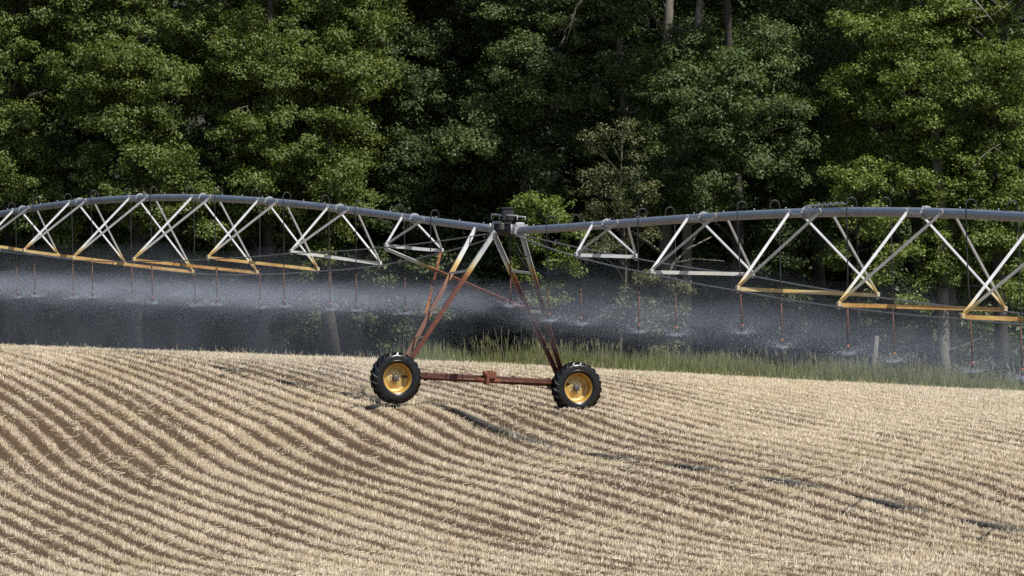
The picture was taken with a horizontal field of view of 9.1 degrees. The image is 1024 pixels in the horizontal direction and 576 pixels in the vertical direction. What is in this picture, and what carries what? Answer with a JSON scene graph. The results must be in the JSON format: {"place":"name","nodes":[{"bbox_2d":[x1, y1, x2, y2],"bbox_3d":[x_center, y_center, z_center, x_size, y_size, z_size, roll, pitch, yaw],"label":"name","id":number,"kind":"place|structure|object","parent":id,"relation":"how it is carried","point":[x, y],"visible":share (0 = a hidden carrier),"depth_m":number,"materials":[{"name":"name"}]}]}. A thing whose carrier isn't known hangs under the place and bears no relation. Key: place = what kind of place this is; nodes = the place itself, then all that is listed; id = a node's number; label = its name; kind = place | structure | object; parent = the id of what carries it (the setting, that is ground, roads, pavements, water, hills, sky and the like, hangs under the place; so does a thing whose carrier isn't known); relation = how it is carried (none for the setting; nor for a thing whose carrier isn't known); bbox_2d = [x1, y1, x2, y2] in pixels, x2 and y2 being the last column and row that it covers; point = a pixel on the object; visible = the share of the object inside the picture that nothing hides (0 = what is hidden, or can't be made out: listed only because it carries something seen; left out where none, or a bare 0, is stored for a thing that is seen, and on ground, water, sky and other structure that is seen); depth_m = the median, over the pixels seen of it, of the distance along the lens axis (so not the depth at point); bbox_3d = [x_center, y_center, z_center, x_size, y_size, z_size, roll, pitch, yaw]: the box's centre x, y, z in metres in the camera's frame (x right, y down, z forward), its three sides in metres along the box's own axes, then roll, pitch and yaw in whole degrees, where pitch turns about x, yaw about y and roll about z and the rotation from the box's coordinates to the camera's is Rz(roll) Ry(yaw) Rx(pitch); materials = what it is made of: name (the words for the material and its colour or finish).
{"place":"outdoors","nodes":[
{"label":"outdoors","id":0,"kind":"place"},
{"bbox_2d":[0,0,1023,575],"bbox_3d":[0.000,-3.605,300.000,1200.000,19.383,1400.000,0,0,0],"label":"field","id":1,"kind":"structure","parent":0,"point":[66,426],"depth_m":134.69,"materials":[{"name":"soil"}]},
{"bbox_2d":[0,239,37,309],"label":"understorey bush","id":2,"kind":"object","parent":1,"relation":"on","point":[25,286],"visible":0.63,"depth_m":206.77,"materials":[{"name":"green plant"}]},
{"bbox_2d":[0,3,71,342],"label":"woodland tree","id":3,"kind":"object","parent":1,"relation":"on","point":[51,311],"visible":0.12,"depth_m":213.87,"materials":[{"name":"green plant"}]},
{"bbox_2d":[0,199,104,346],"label":"holly bush","id":4,"kind":"object","parent":1,"relation":"on","point":[66,268],"visible":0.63,"depth_m":205.73,"materials":[{"name":"green plant"}]},
{"bbox_2d":[0,0,110,344],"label":"oak tree","id":5,"kind":"object","parent":1,"relation":"on","point":[38,176],"visible":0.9,"depth_m":204.47,"materials":[{"name":"green plant"}]},
{"bbox_2d":[0,7,147,346],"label":"woodland tree","id":6,"kind":"object","parent":1,"relation":"on","point":[79,132],"visible":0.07,"depth_m":217.03,"materials":[{"name":"green plant"}]},
{"bbox_2d":[0,1,220,347],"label":"woodland tree","id":7,"kind":"object","parent":1,"relation":"on","point":[31,335],"visible":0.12,"depth_m":212.39,"materials":[{"name":"green plant"}]},
{"bbox_2d":[56,224,167,347],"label":"understorey bush","id":8,"kind":"object","parent":1,"relation":"on","point":[116,322],"visible":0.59,"depth_m":208.29,"materials":[{"name":"green plant"}]},
{"bbox_2d":[18,0,205,280],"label":"woodland tree","id":9,"kind":"object","parent":1,"relation":"on","point":[177,3],"visible":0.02,"depth_m":228.16,"materials":[{"name":"green plant"}]},
{"bbox_2d":[20,0,220,313],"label":"woodland tree","id":10,"kind":"object","parent":1,"relation":"on","point":[166,2],"visible":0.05,"depth_m":225.66,"materials":[{"name":"green plant"}]},
{"bbox_2d":[33,0,230,349],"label":"oak tree","id":11,"kind":"object","parent":1,"relation":"on","point":[116,24],"visible":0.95,"depth_m":202.90,"materials":[{"name":"green plant"}]},
{"bbox_2d":[95,201,239,350],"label":"holly bush","id":12,"kind":"object","parent":1,"relation":"on","point":[165,289],"visible":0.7,"depth_m":204.87,"materials":[{"name":"plant"}]},
{"bbox_2d":[142,0,316,348],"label":"woodland tree","id":13,"kind":"object","parent":1,"relation":"on","point":[181,307],"visible":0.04,"depth_m":218.42,"materials":[{"name":"green plant"}]},
{"bbox_2d":[141,0,331,355],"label":"woodland tree","id":14,"kind":"object","parent":1,"relation":"on","point":[158,341],"visible":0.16,"depth_m":210.96,"materials":[{"name":"green plant"}]},
{"bbox_2d":[197,232,304,348],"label":"understorey bush","id":15,"kind":"object","parent":1,"relation":"on","point":[238,309],"visible":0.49,"depth_m":208.71,"materials":[{"name":"green plant"}]},
{"bbox_2d":[149,0,359,354],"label":"oak tree","id":16,"kind":"object","parent":1,"relation":"on","point":[261,122],"visible":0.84,"depth_m":204.06,"materials":[{"name":"green plant"}]},
{"bbox_2d":[190,2,319,315],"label":"woodland tree","id":17,"kind":"object","parent":1,"relation":"on","point":[256,287],"depth_m":223.44,"materials":[{"name":"green plant"}]},
{"bbox_2d":[244,239,358,353],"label":"understorey bush","id":18,"kind":"object","parent":1,"relation":"on","point":[289,335],"visible":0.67,"depth_m":207.74,"materials":[{"name":"green plant"}]},
{"bbox_2d":[257,0,414,356],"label":"oak tree","id":19,"kind":"object","parent":1,"relation":"on","point":[355,60],"visible":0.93,"depth_m":204.60,"materials":[{"name":"green plant"}]},
{"bbox_2d":[304,235,412,357],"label":"understorey bush","id":20,"kind":"object","parent":1,"relation":"on","point":[346,254],"visible":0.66,"depth_m":208.61,"materials":[{"name":"green plant"}]},
{"bbox_2d":[254,0,465,358],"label":"woodland tree","id":21,"kind":"object","parent":1,"relation":"on","point":[342,328],"visible":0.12,"depth_m":212.74,"materials":[{"name":"green plant"}]},
{"bbox_2d":[295,0,462,348],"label":"woodland tree","id":22,"kind":"object","parent":1,"relation":"on","point":[313,28],"visible":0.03,"depth_m":216.20,"materials":[{"name":"green plant"}]},
{"bbox_2d":[285,0,506,310],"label":"woodland tree","id":23,"kind":"object","parent":1,"relation":"on","point":[366,239],"visible":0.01,"depth_m":225.01,"materials":[{"name":"green plant"}]},
{"bbox_2d":[317,0,479,352],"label":"broadleaf tree","id":24,"kind":"object","parent":1,"relation":"on","point":[410,192],"visible":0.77,"depth_m":207.91,"materials":[{"name":"green plant"}]},
{"bbox_2d":[347,243,457,356],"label":"understorey bush","id":25,"kind":"object","parent":1,"relation":"on","point":[370,274],"visible":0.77,"depth_m":207.40,"materials":[{"name":"green plant"}]},
{"bbox_2d":[348,0,531,357],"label":"broadleaf tree","id":26,"kind":"object","parent":1,"relation":"on","point":[465,9],"visible":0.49,"depth_m":210.39,"materials":[{"name":"green plant"}]},
{"bbox_2d":[386,231,497,358],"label":"understorey bush","id":27,"kind":"object","parent":1,"relation":"on","point":[470,314],"visible":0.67,"depth_m":208.20,"materials":[{"name":"green plant"}]},
{"bbox_2d":[388,7,554,354],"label":"woodland tree","id":28,"kind":"object","parent":1,"relation":"on","point":[462,299],"visible":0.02,"depth_m":218.87,"materials":[{"name":"green plant"}]},
{"bbox_2d":[362,0,582,355],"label":"woodland tree","id":29,"kind":"object","parent":1,"relation":"on","point":[504,316],"visible":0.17,"depth_m":212.93,"materials":[{"name":"green plant"}]},
{"bbox_2d":[435,231,532,354],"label":"understorey bush","id":30,"kind":"object","parent":1,"relation":"on","point":[477,331],"visible":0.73,"depth_m":208.94,"materials":[{"name":"green plant"}]},
{"bbox_2d":[370,207,601,409],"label":"drive tower","id":31,"kind":"structure","parent":1,"relation":"on","point":[396,377],"depth_m":150.31,"materials":[{"name":"metal"}]},
{"bbox_2d":[0,193,497,275],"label":"pipe span","id":32,"kind":"object","parent":31,"relation":"attached to","point":[415,219],"visible":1,"depth_m":167.22,"materials":[{"name":"metal"}]},
{"bbox_2d":[7,197,104,304],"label":"sprinkler drop","id":33,"kind":"object","parent":32,"relation":"hanging from","point":[35,296],"visible":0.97,"depth_m":180.83,"materials":[{"name":"white plastic"}]},
{"bbox_2d":[0,202,113,323],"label":"sprinkler drop","id":34,"kind":"object","parent":32,"relation":"hanging from","point":[16,297],"visible":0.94,"depth_m":183.54,"materials":[{"name":"white plastic"}]},
{"bbox_2d":[26,190,172,317],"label":"sprinkler drop","id":35,"kind":"object","parent":32,"relation":"hanging from","point":[92,297],"visible":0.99,"depth_m":176.25,"materials":[{"name":"white plastic"}]},
{"bbox_2d":[15,193,245,314],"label":"sprinkler drop","id":36,"kind":"object","parent":32,"relation":"hanging from","point":[73,298],"visible":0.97,"depth_m":179.00,"materials":[{"name":"black plastic"}]},
{"bbox_2d":[72,187,192,318],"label":"sprinkler drop","id":37,"kind":"object","parent":32,"relation":"hanging from","point":[152,300],"visible":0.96,"depth_m":171.81,"materials":[{"name":"black plastic"}]},
{"bbox_2d":[56,188,221,322],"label":"sprinkler drop","id":38,"kind":"object","parent":32,"relation":"hanging from","point":[131,301],"visible":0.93,"depth_m":174.45,"materials":[{"name":"black plastic"}]},
{"bbox_2d":[65,186,385,330],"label":"sprinkler drop","id":39,"kind":"object","parent":32,"relation":"hanging from","point":[194,305],"visible":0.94,"depth_m":169.89,"materials":[{"name":"black plastic"}]},
{"bbox_2d":[140,187,365,323],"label":"sprinkler drop","id":40,"kind":"object","parent":32,"relation":"hanging from","point":[217,303],"visible":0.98,"depth_m":167.24,"materials":[{"name":"black plastic"}]},
{"bbox_2d":[172,189,393,331],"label":"sprinkler drop","id":41,"kind":"object","parent":32,"relation":"hanging from","point":[260,303],"visible":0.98,"depth_m":165.37,"materials":[{"name":"black plastic"}]},
{"bbox_2d":[221,192,374,326],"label":"sprinkler drop","id":42,"kind":"object","parent":32,"relation":"hanging from","point":[283,306],"visible":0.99,"depth_m":162.64,"materials":[{"name":"black plastic"}]},
{"bbox_2d":[198,195,459,334],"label":"sprinkler drop","id":43,"kind":"object","parent":32,"relation":"hanging from","point":[329,310],"visible":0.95,"depth_m":160.81,"materials":[{"name":"black plastic"}]},
{"bbox_2d":[253,200,423,333],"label":"sprinkler drop","id":44,"kind":"object","parent":32,"relation":"hanging from","point":[356,306],"visible":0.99,"depth_m":158.06,"materials":[{"name":"black plastic"}]},
{"bbox_2d":[319,210,488,332],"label":"sprinkler drop","id":45,"kind":"object","parent":32,"relation":"hanging from","point":[430,274],"visible":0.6,"depth_m":153.54,"materials":[{"name":"black plastic"}]},
{"bbox_2d":[331,204,498,334],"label":"sprinkler drop","id":46,"kind":"object","parent":32,"relation":"hanging from","point":[405,309],"visible":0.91,"depth_m":156.20,"materials":[{"name":"black plastic"}]},
{"bbox_2d":[418,212,672,329],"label":"sprinkler drop","id":47,"kind":"object","parent":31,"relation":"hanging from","point":[510,305],"visible":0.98,"depth_m":149.90,"materials":[{"name":"black plastic"}]},
{"bbox_2d":[515,205,1023,325],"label":"pipe span","id":48,"kind":"object","parent":31,"relation":"attached to","point":[806,213],"visible":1,"depth_m":128.08,"materials":[{"name":"metal"}]},
{"bbox_2d":[433,215,734,342],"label":"sprinkler drop","id":49,"kind":"object","parent":48,"relation":"hanging from","point":[549,317],"visible":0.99,"depth_m":146.89,"materials":[{"name":"black plastic"}]},
{"bbox_2d":[415,208,812,361],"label":"sprinkler drop","id":50,"kind":"object","parent":48,"relation":"hanging from","point":[639,328],"visible":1,"depth_m":139.65,"materials":[{"name":"black plastic"}]},
{"bbox_2d":[512,207,807,359],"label":"sprinkler drop","id":51,"kind":"object","parent":48,"relation":"hanging from","point":[675,334],"visible":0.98,"depth_m":138.35,"materials":[{"name":"black plastic"}]},
{"bbox_2d":[550,214,799,354],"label":"sprinkler drop","id":52,"kind":"object","parent":48,"relation":"hanging from","point":[580,324],"visible":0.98,"depth_m":145.64,"materials":[{"name":"black plastic"}]},
{"bbox_2d":[634,201,850,363],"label":"sprinkler drop","id":53,"kind":"object","parent":48,"relation":"hanging from","point":[743,332],"visible":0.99,"depth_m":132.53,"materials":[{"name":"black plastic"}]},
{"bbox_2d":[663,200,952,373],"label":"sprinkler drop","id":54,"kind":"object","parent":48,"relation":"hanging from","point":[783,343],"visible":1,"depth_m":131.08,"materials":[{"name":"black plastic"}]},
{"bbox_2d":[702,197,982,375],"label":"sprinkler drop","id":55,"kind":"object","parent":48,"relation":"hanging from","point":[848,349],"visible":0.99,"depth_m":125.50,"materials":[{"name":"black plastic"}]},
{"bbox_2d":[723,197,974,391],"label":"sprinkler drop","id":56,"kind":"object","parent":48,"relation":"hanging from","point":[893,359],"visible":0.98,"depth_m":124.15,"materials":[{"name":"black plastic"}]},
{"bbox_2d":[750,198,1019,399],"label":"sprinkler drop","id":57,"kind":"object","parent":48,"relation":"hanging from","point":[971,370],"visible":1,"depth_m":118.65,"materials":[{"name":"black plastic"}]},
{"bbox_2d":[845,200,1023,411],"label":"sprinkler drop","id":58,"kind":"object","parent":48,"relation":"hanging from","point":[1021,372],"visible":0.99,"depth_m":117.08,"materials":[{"name":"black plastic"}]},
{"bbox_2d":[483,327,521,359],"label":"grass tuft","id":59,"kind":"object","parent":1,"relation":"on","point":[501,341],"visible":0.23,"depth_m":199.02,"materials":[{"name":"green plant"}]},
{"bbox_2d":[0,341,1021,574],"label":"stray stalks","id":60,"kind":"object","parent":1,"relation":"on","point":[528,445],"visible":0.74,"depth_m":143.95,"materials":[{"name":"plant"}]},
{"bbox_2d":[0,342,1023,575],"bbox_3d":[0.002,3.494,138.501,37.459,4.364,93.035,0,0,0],"label":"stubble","id":61,"kind":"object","parent":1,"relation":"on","point":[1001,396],"visible":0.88,"depth_m":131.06,"materials":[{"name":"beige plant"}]},
{"bbox_2d":[0,344,1023,575],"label":"loose straw","id":62,"kind":"object","parent":1,"relation":"on","point":[632,526],"visible":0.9,"depth_m":132.54,"materials":[{"name":"beige plant"}]},
{"bbox_2d":[425,0,652,357],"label":"broadleaf tree","id":63,"kind":"object","parent":1,"relation":"on","point":[521,24],"visible":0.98,"depth_m":207.10,"materials":[{"name":"green plant"}]},
{"bbox_2d":[501,190,589,352],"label":"hazel bush","id":64,"kind":"object","parent":1,"relation":"on","point":[560,216],"visible":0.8,"depth_m":200.90,"materials":[{"name":"green plant"}]},
{"bbox_2d":[482,0,620,324],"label":"woodland tree","id":65,"kind":"object","parent":1,"relation":"on","point":[576,164],"visible":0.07,"depth_m":223.45,"materials":[{"name":"green plant"}]},
{"bbox_2d":[516,265,642,357],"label":"understorey bush","id":66,"kind":"object","parent":1,"relation":"on","point":[609,292],"visible":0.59,"depth_m":207.68,"materials":[{"name":"green plant"}]},
{"bbox_2d":[519,6,655,279],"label":"woodland tree","id":67,"kind":"object","parent":1,"relation":"on","point":[602,261],"depth_m":232.93,"materials":[{"name":"green plant"}]},
{"bbox_2d":[566,117,664,356],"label":"tree","id":68,"kind":"object","parent":1,"relation":"on","point":[597,206],"visible":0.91,"depth_m":201.59,"materials":[{"name":"plant"}]},
{"bbox_2d":[597,13,648,363],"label":"bare trunk","id":69,"kind":"object","parent":1,"relation":"on","point":[618,48],"visible":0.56,"depth_m":208.38,"materials":[{"name":"grey plant"}]},
{"bbox_2d":[598,267,699,361],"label":"elder bush","id":70,"kind":"object","parent":1,"relation":"on","point":[628,311],"visible":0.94,"depth_m":199.90,"materials":[{"name":"green plant"}]},
{"bbox_2d":[539,0,776,351],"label":"woodland tree","id":71,"kind":"object","parent":1,"relation":"on","point":[649,265],"visible":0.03,"depth_m":217.60,"materials":[{"name":"green plant"}]},
{"bbox_2d":[539,0,785,364],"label":"woodland tree","id":72,"kind":"object","parent":1,"relation":"on","point":[652,33],"visible":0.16,"depth_m":211.31,"materials":[{"name":"green plant"}]},
{"bbox_2d":[660,0,677,357],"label":"bare trunk","id":73,"kind":"object","parent":1,"relation":"on","point":[667,232],"visible":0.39,"depth_m":206.46,"materials":[{"name":"grey plant"}]},
{"bbox_2d":[564,0,777,358],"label":"ash tree","id":74,"kind":"object","parent":1,"relation":"on","point":[634,69],"visible":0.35,"depth_m":207.85,"materials":[{"name":"green plant"}]},
{"bbox_2d":[558,0,581,46],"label":"dead branch","id":75,"kind":"object","parent":74,"relation":"attached to","point":[575,9],"visible":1,"depth_m":204.99,"materials":[{"name":"brown wood"}]},
{"bbox_2d":[647,0,703,362],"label":"bare trunk","id":76,"kind":"object","parent":1,"relation":"on","point":[686,234],"visible":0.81,"depth_m":204.87,"materials":[{"name":"grey plant"}]},
{"bbox_2d":[380,334,1023,390],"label":"verge grass","id":77,"kind":"structure","parent":1,"relation":"on","point":[711,365],"depth_m":185.72,"materials":[{"name":"plant"}]},
{"bbox_2d":[605,0,804,319],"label":"woodland tree","id":78,"kind":"object","parent":1,"relation":"on","point":[638,28],"depth_m":222.76,"materials":[{"name":"green plant"}]},
{"bbox_2d":[649,239,772,357],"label":"understorey bush","id":79,"kind":"object","parent":1,"relation":"on","point":[706,280],"visible":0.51,"depth_m":208.51,"materials":[{"name":"green plant"}]},
{"bbox_2d":[604,0,833,359],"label":"maple tree","id":80,"kind":"object","parent":1,"relation":"on","point":[698,185],"visible":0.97,"depth_m":202.89,"materials":[{"name":"green plant"}]},
{"bbox_2d":[663,234,720,287],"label":"dead branch","id":81,"kind":"object","parent":80,"relation":"attached to","point":[673,262],"visible":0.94,"depth_m":202.48,"materials":[{"name":"brown wood"}]},
{"bbox_2d":[681,275,794,365],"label":"understorey bush","id":82,"kind":"object","parent":1,"relation":"on","point":[716,338],"visible":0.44,"depth_m":207.27,"materials":[{"name":"green plant"}]},
{"bbox_2d":[637,0,852,355],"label":"woodland tree","id":83,"kind":"object","parent":1,"relation":"on","point":[809,348],"visible":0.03,"depth_m":217.00,"materials":[{"name":"green plant"}]},
{"bbox_2d":[676,0,880,368],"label":"woodland tree","id":84,"kind":"object","parent":1,"relation":"on","point":[806,275],"visible":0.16,"depth_m":212.72,"materials":[{"name":"green plant"}]},
{"bbox_2d":[722,203,851,368],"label":"holly bush","id":85,"kind":"object","parent":1,"relation":"on","point":[788,229],"visible":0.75,"depth_m":203.94,"materials":[{"name":"green plant"}]},
{"bbox_2d":[700,31,902,321],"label":"woodland tree","id":86,"kind":"object","parent":1,"relation":"on","point":[771,204],"depth_m":223.53,"materials":[{"name":"green plant"}]},
{"bbox_2d":[747,0,898,368],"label":"broadleaf tree","id":87,"kind":"object","parent":1,"relation":"on","point":[829,48],"visible":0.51,"depth_m":207.02,"materials":[{"name":"green plant"}]},
{"bbox_2d":[793,296,905,370],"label":"understorey bush","id":88,"kind":"object","parent":1,"relation":"on","point":[814,331],"visible":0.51,"depth_m":208.15,"materials":[{"name":"green plant"}]},
{"bbox_2d":[806,153,937,371],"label":"oak sapling","id":89,"kind":"object","parent":1,"relation":"on","point":[859,183],"visible":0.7,"depth_m":200.78,"materials":[{"name":"green plant"}]},
{"bbox_2d":[873,336,878,366],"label":"fence post","id":90,"kind":"object","parent":1,"relation":"on","point":[875,347],"visible":0.45,"depth_m":189.94,"materials":[{"name":"grey wood"}]},
{"bbox_2d":[865,320,936,374],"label":"understorey bush","id":91,"kind":"object","parent":1,"relation":"on","point":[910,340],"visible":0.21,"depth_m":208.67,"materials":[{"name":"green plant"}]},
{"bbox_2d":[820,2,995,363],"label":"woodland tree","id":92,"kind":"object","parent":1,"relation":"on","point":[907,266],"visible":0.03,"depth_m":216.48,"materials":[{"name":"green plant"}]},
{"bbox_2d":[796,0,1023,373],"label":"oak tree","id":93,"kind":"object","parent":1,"relation":"on","point":[859,97],"visible":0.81,"depth_m":202.32,"materials":[{"name":"green plant"}]},
{"bbox_2d":[823,0,1014,370],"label":"woodland tree","id":94,"kind":"object","parent":1,"relation":"on","point":[886,292],"visible":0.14,"depth_m":212.23,"materials":[{"name":"green plant"}]},
{"bbox_2d":[923,15,956,372],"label":"bare trunk","id":95,"kind":"object","parent":1,"relation":"on","point":[952,302],"visible":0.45,"depth_m":203.67,"materials":[{"name":"grey plant"}]},
{"bbox_2d":[902,125,981,374],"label":"bare trunk","id":96,"kind":"object","parent":1,"relation":"on","point":[943,339],"visible":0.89,"depth_m":202.05,"materials":[{"name":"grey plant"}]},
{"bbox_2d":[881,0,1023,380],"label":"oak tree","id":97,"kind":"object","parent":1,"relation":"on","point":[994,241],"visible":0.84,"depth_m":201.73,"materials":[{"name":"green plant"}]},
{"bbox_2d":[885,22,1023,374],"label":"woodland tree","id":98,"kind":"object","parent":1,"relation":"on","point":[990,296],"visible":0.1,"depth_m":212.69,"materials":[{"name":"green plant"}]},
{"bbox_2d":[928,0,1023,360],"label":"woodland tree","id":99,"kind":"object","parent":1,"relation":"on","point":[1020,162],"visible":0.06,"depth_m":215.75,"materials":[{"name":"green plant"}]},
{"bbox_2d":[936,309,1023,382],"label":"understorey bush","id":100,"kind":"object","parent":1,"relation":"on","point":[987,346],"visible":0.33,"depth_m":207.73,"materials":[{"name":"green plant"}]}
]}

